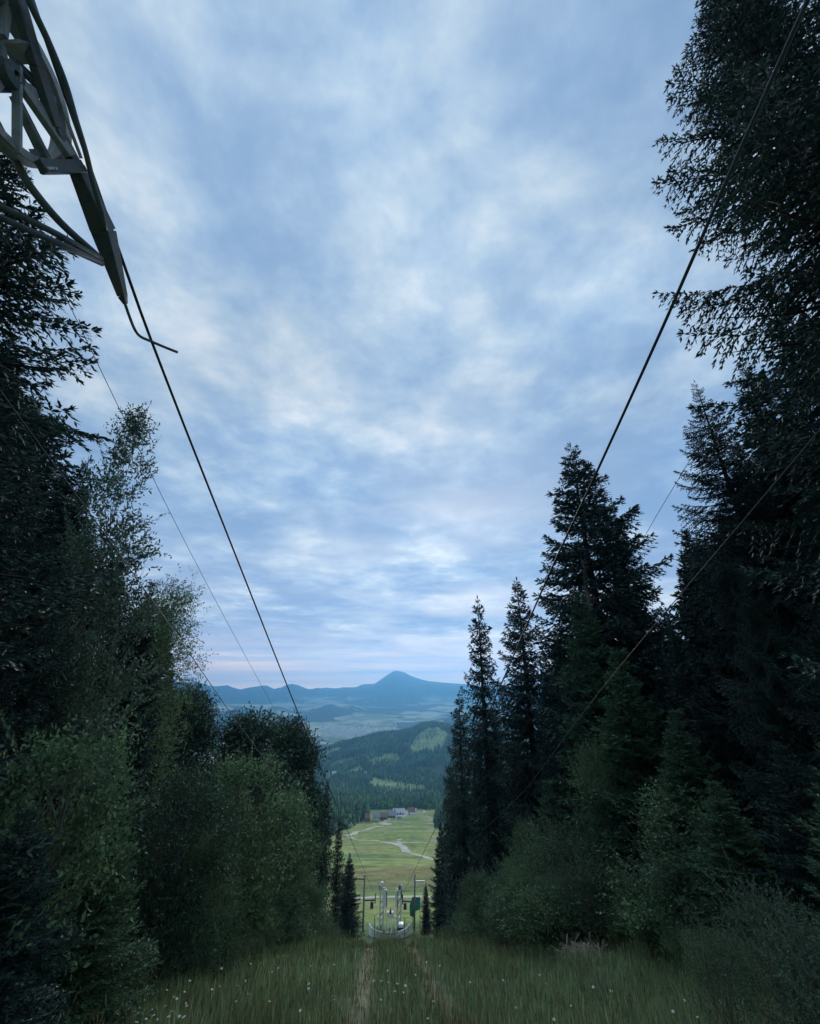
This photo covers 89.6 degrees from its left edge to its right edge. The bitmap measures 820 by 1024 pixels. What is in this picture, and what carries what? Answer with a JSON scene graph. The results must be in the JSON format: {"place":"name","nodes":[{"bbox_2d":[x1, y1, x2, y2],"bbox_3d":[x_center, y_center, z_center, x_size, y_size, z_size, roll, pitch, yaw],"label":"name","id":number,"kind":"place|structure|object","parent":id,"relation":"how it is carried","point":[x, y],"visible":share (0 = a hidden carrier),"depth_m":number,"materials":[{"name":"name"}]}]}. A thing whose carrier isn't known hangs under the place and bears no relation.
{"place":"outdoors","nodes":[
{"label":"outdoors","id":0,"kind":"place"},
{"bbox_2d":[172,671,541,706],"bbox_3d":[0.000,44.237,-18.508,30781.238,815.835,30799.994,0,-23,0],"label":"mountains","id":1,"kind":"structure","parent":0,"point":[396,688],"depth_m":9650.99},
{"bbox_2d":[192,702,541,808],"bbox_3d":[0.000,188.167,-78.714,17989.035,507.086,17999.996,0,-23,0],"label":"hills","id":2,"kind":"structure","parent":0,"point":[327,715],"depth_m":5602.89,"materials":[{"name":"plant"}]},
{"bbox_2d":[243,720,506,791],"bbox_3d":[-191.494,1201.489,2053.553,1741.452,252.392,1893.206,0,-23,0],"label":"hill woods","id":3,"kind":"object","parent":2,"relation":"on","point":[415,772],"visible":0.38,"depth_m":1829.11,"materials":[{"name":"plant"}]},
{"bbox_2d":[0,0,819,688],"label":"sky","id":4,"kind":"structure","parent":0,"point":[396,258],"materials":[{"name":"blue"}]},
{"bbox_2d":[128,809,805,1023],"bbox_3d":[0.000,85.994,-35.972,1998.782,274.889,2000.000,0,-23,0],"label":"ground","id":5,"kind":"structure","parent":0,"point":[391,866],"depth_m":99.60,"materials":[{"name":"plant"}]},
{"bbox_2d":[0,469,26,715],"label":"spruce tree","id":6,"kind":"object","parent":5,"relation":"on","point":[14,620],"visible":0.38,"depth_m":9.40,"materials":[{"name":"green plant"}]},
{"bbox_2d":[0,633,32,838],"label":"spruce tree","id":7,"kind":"object","parent":5,"relation":"on","point":[4,692],"visible":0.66,"depth_m":7.39,"materials":[{"name":"green plant"}]},
{"bbox_2d":[0,394,59,731],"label":"spruce tree","id":8,"kind":"object","parent":5,"relation":"on","point":[18,484],"visible":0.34,"depth_m":11.42,"materials":[{"name":"green plant"}]},
{"bbox_2d":[1,409,79,597],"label":"spruce tree","id":9,"kind":"object","parent":5,"relation":"on","point":[54,450],"visible":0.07,"depth_m":21.27,"materials":[{"name":"green plant"}]},
{"bbox_2d":[0,808,88,1023],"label":"spruce tree","id":10,"kind":"object","parent":5,"relation":"on","point":[24,954],"visible":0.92,"depth_m":5.05,"materials":[{"name":"green plant"}]},
{"bbox_2d":[8,631,80,795],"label":"spruce tree","id":11,"kind":"object","parent":5,"relation":"on","point":[45,718],"visible":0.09,"depth_m":10.40,"materials":[{"name":"green plant"}]},
{"bbox_2d":[0,704,89,1003],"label":"spruce tree","id":12,"kind":"object","parent":5,"relation":"on","point":[63,724],"visible":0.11,"depth_m":7.66,"materials":[{"name":"green plant"}]},
{"bbox_2d":[0,532,95,834],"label":"spruce tree","id":13,"kind":"object","parent":5,"relation":"on","point":[31,695],"visible":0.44,"depth_m":9.09,"materials":[{"name":"green plant"}]},
{"bbox_2d":[2,456,94,755],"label":"spruce tree","id":14,"kind":"object","parent":5,"relation":"on","point":[61,529],"visible":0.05,"depth_m":14.19,"materials":[{"name":"green plant"}]},
{"bbox_2d":[0,152,145,878],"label":"spruce tree","id":15,"kind":"object","parent":5,"relation":"on","point":[24,602],"visible":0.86,"depth_m":7.67,"materials":[{"name":"green plant"}]},
{"bbox_2d":[0,704,158,1023],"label":"leafy bush","id":16,"kind":"object","parent":5,"relation":"on","point":[55,750],"visible":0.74,"depth_m":6.33,"materials":[{"name":"green plant"}]},
{"bbox_2d":[48,524,116,884],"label":"spruce tree","id":17,"kind":"object","parent":5,"relation":"on","point":[87,626],"visible":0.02,"depth_m":15.58,"materials":[{"name":"green plant"}]},
{"bbox_2d":[1,400,173,881],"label":"willow tree","id":18,"kind":"object","parent":5,"relation":"on","point":[93,713],"visible":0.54,"depth_m":11.81,"materials":[{"name":"green plant"}]},
{"bbox_2d":[0,0,177,353],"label":"lift tower","id":19,"kind":"structure","parent":5,"relation":"on","point":[20,50],"depth_m":2.87,"materials":[{"name":"metal"}]},
{"bbox_2d":[0,390,337,857],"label":"signal cable","id":20,"kind":"object","parent":19,"relation":"attached to","point":[6,399],"visible":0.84,"depth_m":6.22,"materials":[{"name":"metal"}]},
{"bbox_2d":[33,0,371,887],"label":"haul cable","id":21,"kind":"object","parent":19,"relation":"attached to","point":[181,416],"visible":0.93,"depth_m":4.71,"materials":[{"name":"metal"}]},
{"bbox_2d":[18,826,159,1023],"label":"spruce tree","id":22,"kind":"object","parent":5,"relation":"on","point":[90,998],"visible":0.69,"depth_m":6.15,"materials":[{"name":"green plant"}]},
{"bbox_2d":[66,575,128,734],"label":"spruce tree","id":23,"kind":"object","parent":5,"relation":"on","point":[119,624],"visible":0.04,"depth_m":17.08,"materials":[{"name":"green plant"}]},
{"bbox_2d":[50,592,162,897],"bbox_3d":[-9.882,8.171,13.430,3.963,11.310,3.788,0,-23,0],"label":"spruce tree","id":24,"kind":"object","parent":5,"relation":"on","point":[145,642],"visible":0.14,"depth_m":14.37,"materials":[{"name":"green plant"}]},
{"bbox_2d":[65,714,150,901],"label":"spruce tree","id":25,"kind":"object","parent":5,"relation":"on","point":[137,764],"visible":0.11,"depth_m":12.66,"materials":[{"name":"green plant"}]},
{"bbox_2d":[111,925,169,1008],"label":"leafy herb","id":26,"kind":"object","parent":5,"relation":"on","point":[145,976],"visible":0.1,"depth_m":8.00,"materials":[{"name":"green plant"}]},
{"bbox_2d":[84,564,216,842],"bbox_3d":[-10.036,8.451,15.455,4.556,12.901,4.545,-4,-23,9],"label":"birch tree","id":27,"kind":"object","parent":5,"relation":"on","point":[176,604],"visible":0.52,"depth_m":16.36,"materials":[{"name":"green plant"}]},
{"bbox_2d":[63,834,237,971],"bbox_3d":[-6.873,10.078,10.516,4.442,3.800,4.549,-12,-26,27],"label":"leafy bush","id":28,"kind":"object","parent":5,"relation":"on","point":[139,880],"visible":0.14,"depth_m":10.55,"materials":[{"name":"green plant"}]},
{"bbox_2d":[129,678,178,836],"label":"spruce tree","id":29,"kind":"object","parent":5,"relation":"on","point":[170,777],"visible":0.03,"depth_m":16.29,"materials":[{"name":"green plant"}]},
{"bbox_2d":[119,914,191,999],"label":"leafy herb","id":30,"kind":"object","parent":5,"relation":"on","point":[171,939],"visible":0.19,"depth_m":9.29,"materials":[{"name":"green plant"}]},
{"bbox_2d":[81,749,263,995],"bbox_3d":[-6.240,8.909,10.250,4.006,5.330,4.808,-15,-27,32],"label":"leafy bush","id":31,"kind":"object","parent":5,"relation":"on","point":[184,800],"visible":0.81,"depth_m":10.31,"materials":[{"name":"green plant"}]},
{"bbox_2d":[145,678,232,847],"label":"broadleaf tree","id":32,"kind":"object","parent":5,"relation":"on","point":[202,735],"visible":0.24,"depth_m":19.76,"materials":[{"name":"green plant"}]},
{"bbox_2d":[130,822,254,988],"bbox_3d":[-5.769,10.144,10.762,3.201,3.756,2.667,0,-23,0],"label":"leafy bush","id":33,"kind":"object","parent":5,"relation":"on","point":[209,879],"visible":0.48,"depth_m":10.66,"materials":[{"name":"green plant"}]},
{"bbox_2d":[177,737,321,958],"bbox_3d":[-6.504,12.336,14.979,6.975,7.170,5.791,14,-26,-30],"label":"leafy bush","id":34,"kind":"object","parent":5,"relation":"on","point":[233,771],"visible":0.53,"depth_m":15.43,"materials":[{"name":"green plant"}]},
{"bbox_2d":[232,856,284,951],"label":"leafy bush","id":35,"kind":"object","parent":5,"relation":"on","point":[258,880],"visible":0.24,"depth_m":14.75,"materials":[{"name":"green plant"}]},
{"bbox_2d":[207,701,329,889],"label":"rowan tree","id":36,"kind":"object","parent":5,"relation":"on","point":[260,730],"visible":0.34,"depth_m":26.93,"materials":[{"name":"green plant"}]},
{"bbox_2d":[247,777,326,940],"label":"leafy bush","id":37,"kind":"object","parent":5,"relation":"on","point":[301,862],"visible":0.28,"depth_m":19.36,"materials":[{"name":"green plant"}]},
{"bbox_2d":[254,885,319,948],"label":"leafy shrub","id":38,"kind":"object","parent":5,"relation":"on","point":[294,912],"visible":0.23,"depth_m":16.33,"materials":[{"name":"green plant"}]},
{"bbox_2d":[247,708,341,927],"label":"rowan tree","id":39,"kind":"object","parent":5,"relation":"on","point":[302,761],"visible":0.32,"depth_m":29.89,"materials":[{"name":"green plant"}]},
{"bbox_2d":[260,866,329,952],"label":"leafy shrub","id":40,"kind":"object","parent":5,"relation":"on","point":[297,911],"visible":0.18,"depth_m":16.80,"materials":[{"name":"green plant"}]},
{"bbox_2d":[293,872,335,939],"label":"leafy bush","id":41,"kind":"object","parent":5,"relation":"on","point":[316,896],"visible":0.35,"depth_m":23.63,"materials":[{"name":"green plant"}]},
{"bbox_2d":[310,782,333,916],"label":"spruce tree","id":42,"kind":"object","parent":5,"relation":"on","point":[321,871],"visible":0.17,"depth_m":39.63,"materials":[{"name":"green plant"}]},
{"bbox_2d":[327,819,344,934],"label":"spruce tree","id":43,"kind":"object","parent":5,"relation":"on","point":[336,878],"visible":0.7,"depth_m":46.78,"materials":[{"name":"green plant"}]},
{"bbox_2d":[336,854,364,941],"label":"spruce tree","id":44,"kind":"object","parent":5,"relation":"on","point":[349,920],"visible":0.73,"depth_m":55.72,"materials":[{"name":"green plant"}]},
{"bbox_2d":[233,785,486,850],"bbox_3d":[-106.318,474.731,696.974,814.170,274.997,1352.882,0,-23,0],"label":"woods","id":45,"kind":"object","parent":5,"relation":"on","point":[417,798],"visible":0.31,"depth_m":834.34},
{"bbox_2d":[4,924,818,1023],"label":"meadow grass","id":46,"kind":"structure","parent":5,"relation":"on","point":[471,956],"depth_m":8.42,"materials":[{"name":"plant"}]},
{"bbox_2d":[401,874,424,932],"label":"lift post","id":47,"kind":"object","parent":5,"relation":"on","point":[405,901],"visible":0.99,"depth_m":62.14,"materials":[{"name":"metal"}]},
{"bbox_2d":[405,0,809,888],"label":"haul cable","id":48,"kind":"object","parent":47,"relation":"attached to","point":[773,76],"visible":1,"depth_m":3.74,"materials":[{"name":"metal"}]},
{"bbox_2d":[429,429,819,877],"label":"signal cable","id":49,"kind":"object","parent":47,"relation":"attached to","point":[680,594],"visible":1,"depth_m":6.84,"materials":[{"name":"metal"}]},
{"bbox_2d":[426,823,450,939],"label":"spruce tree","id":50,"kind":"object","parent":5,"relation":"on","point":[437,892],"visible":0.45,"depth_m":56.50,"materials":[{"name":"green plant"}]},
{"bbox_2d":[438,760,462,927],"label":"spruce tree","id":51,"kind":"object","parent":5,"relation":"on","point":[448,881],"visible":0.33,"depth_m":52.73,"materials":[{"name":"green plant"}]},
{"bbox_2d":[442,692,480,928],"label":"spruce tree","id":52,"kind":"object","parent":5,"relation":"on","point":[461,817],"visible":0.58,"depth_m":47.33,"materials":[{"name":"green plant"}]},
{"bbox_2d":[444,865,498,937],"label":"leafy bush","id":53,"kind":"object","parent":5,"relation":"on","point":[476,882],"visible":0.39,"depth_m":20.99,"materials":[{"name":"green plant"}]},
{"bbox_2d":[467,767,485,880],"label":"spruce tree","id":54,"kind":"object","parent":5,"relation":"on","point":[472,836],"visible":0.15,"depth_m":45.19,"materials":[{"name":"green plant"}]},
{"bbox_2d":[460,595,514,894],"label":"spruce tree","id":55,"kind":"object","parent":5,"relation":"on","point":[487,789],"visible":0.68,"depth_m":38.21,"materials":[{"name":"green plant"}]},
{"bbox_2d":[444,878,532,944],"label":"leafy shrub","id":56,"kind":"object","parent":5,"relation":"on","point":[481,900],"visible":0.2,"depth_m":19.17,"materials":[{"name":"green plant"}]},
{"bbox_2d":[473,883,527,954],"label":"willow scrub","id":57,"kind":"object","parent":5,"relation":"on","point":[495,918],"visible":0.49,"depth_m":15.83,"materials":[{"name":"green plant"}]},
{"bbox_2d":[492,754,536,878],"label":"spruce tree","id":58,"kind":"object","parent":5,"relation":"on","point":[506,830],"visible":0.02,"depth_m":33.84,"materials":[{"name":"green plant"}]},
{"bbox_2d":[489,856,553,946],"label":"leafy bush","id":59,"kind":"object","parent":5,"relation":"on","point":[519,876],"visible":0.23,"depth_m":17.68,"materials":[{"name":"green plant"}]},
{"bbox_2d":[490,578,558,858],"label":"spruce tree","id":60,"kind":"object","parent":5,"relation":"on","point":[520,722],"visible":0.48,"depth_m":32.35,"materials":[{"name":"green plant"}]},
{"bbox_2d":[508,810,542,883],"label":"leafy bush","id":61,"kind":"object","parent":5,"relation":"on","point":[519,831],"visible":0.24,"depth_m":21.52,"materials":[{"name":"green plant"}]},
{"bbox_2d":[517,779,567,866],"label":"spruce tree","id":62,"kind":"object","parent":5,"relation":"on","point":[550,799],"visible":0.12,"depth_m":20.80,"materials":[{"name":"green plant"}]},
{"bbox_2d":[478,860,611,963],"bbox_3d":[4.715,13.890,13.898,4.750,2.634,4.441,4,-23,-10],"label":"leafy shrub","id":63,"kind":"object","parent":5,"relation":"on","point":[544,909],"visible":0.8,"depth_m":14.06,"materials":[{"name":"green plant"}]},
{"bbox_2d":[491,803,600,935],"bbox_3d":[6.764,15.438,17.822,6.427,5.368,6.276,-3,-23,7],"label":"leafy bush","id":64,"kind":"object","parent":5,"relation":"on","point":[542,846],"visible":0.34,"depth_m":18.13,"materials":[{"name":"green plant"}]},
{"bbox_2d":[533,653,561,838],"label":"spruce tree","id":65,"kind":"object","parent":5,"relation":"on","point":[548,704],"visible":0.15,"depth_m":29.16,"materials":[{"name":"green plant"}]},
{"bbox_2d":[531,685,578,827],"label":"spruce tree","id":66,"kind":"object","parent":5,"relation":"on","point":[555,768],"visible":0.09,"depth_m":24.26,"materials":[{"name":"green plant"}]},
{"bbox_2d":[517,824,595,928],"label":"leafy bush","id":67,"kind":"object","parent":5,"relation":"on","point":[558,859],"visible":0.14,"depth_m":17.35,"materials":[{"name":"green plant"}]},
{"bbox_2d":[550,932,616,966],"bbox_3d":[5.098,12.904,12.016,2.036,0.922,1.948,0,-23,0],"label":"brush pile","id":68,"kind":"object","parent":5,"relation":"on","point":[587,946],"visible":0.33,"depth_m":12.16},
{"bbox_2d":[532,849,635,950],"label":"leafy bush","id":69,"kind":"object","parent":5,"relation":"on","point":[569,890],"visible":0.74,"depth_m":14.14,"materials":[{"name":"green plant"}]},
{"bbox_2d":[554,659,638,842],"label":"spruce tree","id":70,"kind":"object","parent":5,"relation":"on","point":[565,769],"visible":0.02,"depth_m":22.18,"materials":[{"name":"green plant"}]},
{"bbox_2d":[552,831,645,944],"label":"leafy bush","id":71,"kind":"object","parent":5,"relation":"on","point":[592,859],"visible":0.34,"depth_m":14.44,"materials":[{"name":"green plant"}]},
{"bbox_2d":[562,731,644,939],"bbox_3d":[7.560,12.330,15.857,3.504,7.626,4.205,-16,-27,33],"label":"leafy bush","id":72,"kind":"object","parent":5,"relation":"on","point":[585,779],"visible":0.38,"depth_m":16.47,"materials":[{"name":"green plant"}]},
{"bbox_2d":[526,442,682,829],"bbox_3d":[11.648,7.899,24.522,9.342,27.905,9.008,-14,-26,30],"label":"spruce tree","id":73,"kind":"object","parent":5,"relation":"on","point":[594,516],"visible":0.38,"depth_m":24.89,"materials":[{"name":"green plant"}]},
{"bbox_2d":[548,589,672,892],"bbox_3d":[9.341,11.536,20.016,6.690,15.898,6.747,14,-26,-30],"label":"spruce tree","id":74,"kind":"object","parent":5,"relation":"on","point":[578,658],"visible":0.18,"depth_m":20.85,"materials":[{"name":"green plant"}]},
{"bbox_2d":[571,557,652,757],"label":"spruce tree","id":75,"kind":"object","parent":5,"relation":"on","point":[587,593],"visible":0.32,"depth_m":23.70,"materials":[{"name":"plant"}]},
{"bbox_2d":[598,901,638,954],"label":"tall weed","id":76,"kind":"object","parent":5,"relation":"on","point":[615,919],"visible":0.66,"depth_m":12.84,"materials":[{"name":"green plant"}]},
{"bbox_2d":[583,773,669,931],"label":"leafy bush","id":77,"kind":"object","parent":5,"relation":"on","point":[622,833],"visible":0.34,"depth_m":14.79,"materials":[{"name":"green plant"}]},
{"bbox_2d":[571,647,697,945],"bbox_3d":[8.989,10.780,16.242,5.753,10.476,5.705,-6,-23,15],"label":"spruce tree","id":78,"kind":"object","parent":5,"relation":"on","point":[634,729],"visible":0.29,"depth_m":16.28,"materials":[{"name":"green plant"}]},
{"bbox_2d":[604,497,668,725],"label":"spruce tree","id":79,"kind":"object","parent":5,"relation":"on","point":[628,570],"visible":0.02,"depth_m":25.70,"materials":[{"name":"green plant"}]},
{"bbox_2d":[584,800,699,917],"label":"leafy bush","id":80,"kind":"object","parent":5,"relation":"on","point":[640,847],"visible":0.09,"depth_m":13.22,"materials":[{"name":"green plant"}]},
{"bbox_2d":[622,904,666,965],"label":"tall weed","id":81,"kind":"object","parent":5,"relation":"on","point":[650,931],"visible":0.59,"depth_m":10.64,"materials":[{"name":"green plant"}]},
{"bbox_2d":[597,863,702,961],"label":"leafy shrub","id":82,"kind":"object","parent":5,"relation":"on","point":[638,890],"visible":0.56,"depth_m":11.03,"materials":[{"name":"green plant"}]},
{"bbox_2d":[640,674,677,808],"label":"spruce tree","id":83,"kind":"object","parent":5,"relation":"on","point":[663,705],"visible":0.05,"depth_m":19.00,"materials":[{"name":"green plant"}]},
{"bbox_2d":[645,626,684,769],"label":"spruce tree","id":84,"kind":"object","parent":5,"relation":"on","point":[665,671],"visible":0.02,"depth_m":19.79,"materials":[{"name":"green plant"}]},
{"bbox_2d":[635,839,736,953],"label":"leafy bush","id":85,"kind":"object","parent":5,"relation":"on","point":[681,891],"visible":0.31,"depth_m":10.62,"materials":[{"name":"green plant"}]},
{"bbox_2d":[594,771,787,965],"bbox_3d":[8.155,9.572,10.982,6.317,4.246,5.245,12,-25,-26],"label":"leafy bush","id":86,"kind":"object","parent":5,"relation":"on","point":[662,823],"visible":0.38,"depth_m":11.32,"materials":[{"name":"green plant"}]},
{"bbox_2d":[662,619,739,759],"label":"spruce tree","id":87,"kind":"object","parent":5,"relation":"on","point":[675,656],"visible":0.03,"depth_m":18.34,"materials":[{"name":"green plant"}]},
{"bbox_2d":[638,707,776,949],"bbox_3d":[8.450,9.287,12.203,3.832,6.396,3.800,-4,-23,9],"label":"spruce tree","id":88,"kind":"object","parent":5,"relation":"on","point":[678,758],"visible":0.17,"depth_m":12.42,"materials":[{"name":"green plant"}]},
{"bbox_2d":[660,912,775,1023],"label":"willow scrub","id":89,"kind":"object","parent":5,"relation":"on","point":[716,971],"visible":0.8,"depth_m":6.21,"materials":[{"name":"green plant"}]},
{"bbox_2d":[663,528,777,812],"bbox_3d":[12.381,7.586,16.133,5.540,14.728,5.796,-7,-24,17],"label":"spruce tree","id":90,"kind":"object","parent":5,"relation":"on","point":[685,710],"visible":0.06,"depth_m":16.67,"materials":[{"name":"green plant"}]},
{"bbox_2d":[686,675,772,876],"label":"spruce tree","id":91,"kind":"object","parent":5,"relation":"on","point":[711,738],"visible":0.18,"depth_m":13.16,"materials":[{"name":"green plant"}]},
{"bbox_2d":[650,0,819,733],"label":"spruce tree","id":92,"kind":"object","parent":5,"relation":"on","point":[787,122],"visible":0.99,"depth_m":9.66,"materials":[{"name":"green plant"}]},
{"bbox_2d":[669,779,805,990],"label":"spruce tree","id":93,"kind":"object","parent":5,"relation":"on","point":[737,842],"visible":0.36,"depth_m":9.50,"materials":[{"name":"green plant"}]},
{"bbox_2d":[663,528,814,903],"bbox_3d":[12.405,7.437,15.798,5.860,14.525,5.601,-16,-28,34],"label":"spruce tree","id":94,"kind":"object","parent":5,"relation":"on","point":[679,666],"visible":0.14,"depth_m":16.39,"materials":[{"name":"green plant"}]},
{"bbox_2d":[671,381,819,895],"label":"spruce tree","id":95,"kind":"object","parent":5,"relation":"on","point":[724,569],"visible":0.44,"depth_m":13.59,"materials":[{"name":"green plant"}]},
{"bbox_2d":[678,847,819,1023],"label":"willow scrub","id":96,"kind":"object","parent":5,"relation":"on","point":[749,910],"visible":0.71,"depth_m":5.56,"materials":[{"name":"green plant"}]},
{"bbox_2d":[716,446,812,822],"bbox_3d":[14.369,4.829,14.668,6.659,17.112,6.966,-1,-23,2],"label":"spruce tree","id":97,"kind":"object","parent":5,"relation":"on","point":[780,612],"visible":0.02,"depth_m":15.93,"materials":[{"name":"green plant"}]},
{"bbox_2d":[711,572,819,911],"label":"spruce tree","id":98,"kind":"object","parent":5,"relation":"on","point":[772,720],"visible":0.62,"depth_m":10.68,"materials":[{"name":"green plant"}]},
{"bbox_2d":[727,360,819,712],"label":"spruce tree","id":99,"kind":"object","parent":5,"relation":"on","point":[786,418],"visible":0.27,"depth_m":14.45,"materials":[{"name":"green plant"}]},
{"bbox_2d":[735,879,819,1023],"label":"willow scrub","id":100,"kind":"object","parent":5,"relation":"on","point":[807,975],"visible":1,"depth_m":4.75,"materials":[{"name":"green plant"}]},
{"bbox_2d":[743,740,819,984],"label":"spruce tree","id":101,"kind":"object","parent":5,"relation":"on","point":[797,877],"visible":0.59,"depth_m":8.40,"materials":[{"name":"green plant"}]},
{"bbox_2d":[759,293,819,596],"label":"spruce tree","id":102,"kind":"object","parent":5,"relation":"on","point":[816,410],"visible":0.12,"depth_m":16.19,"materials":[{"name":"green plant"}]},
{"bbox_2d":[780,742,819,1010],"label":"spruce tree","id":103,"kind":"object","parent":5,"relation":"on","point":[815,841],"visible":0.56,"depth_m":5.37,"materials":[{"name":"green plant"}]},
{"bbox_2d":[788,478,819,673],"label":"spruce tree","id":104,"kind":"object","parent":5,"relation":"on","point":[810,507],"visible":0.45,"depth_m":12.34,"materials":[{"name":"green plant"}]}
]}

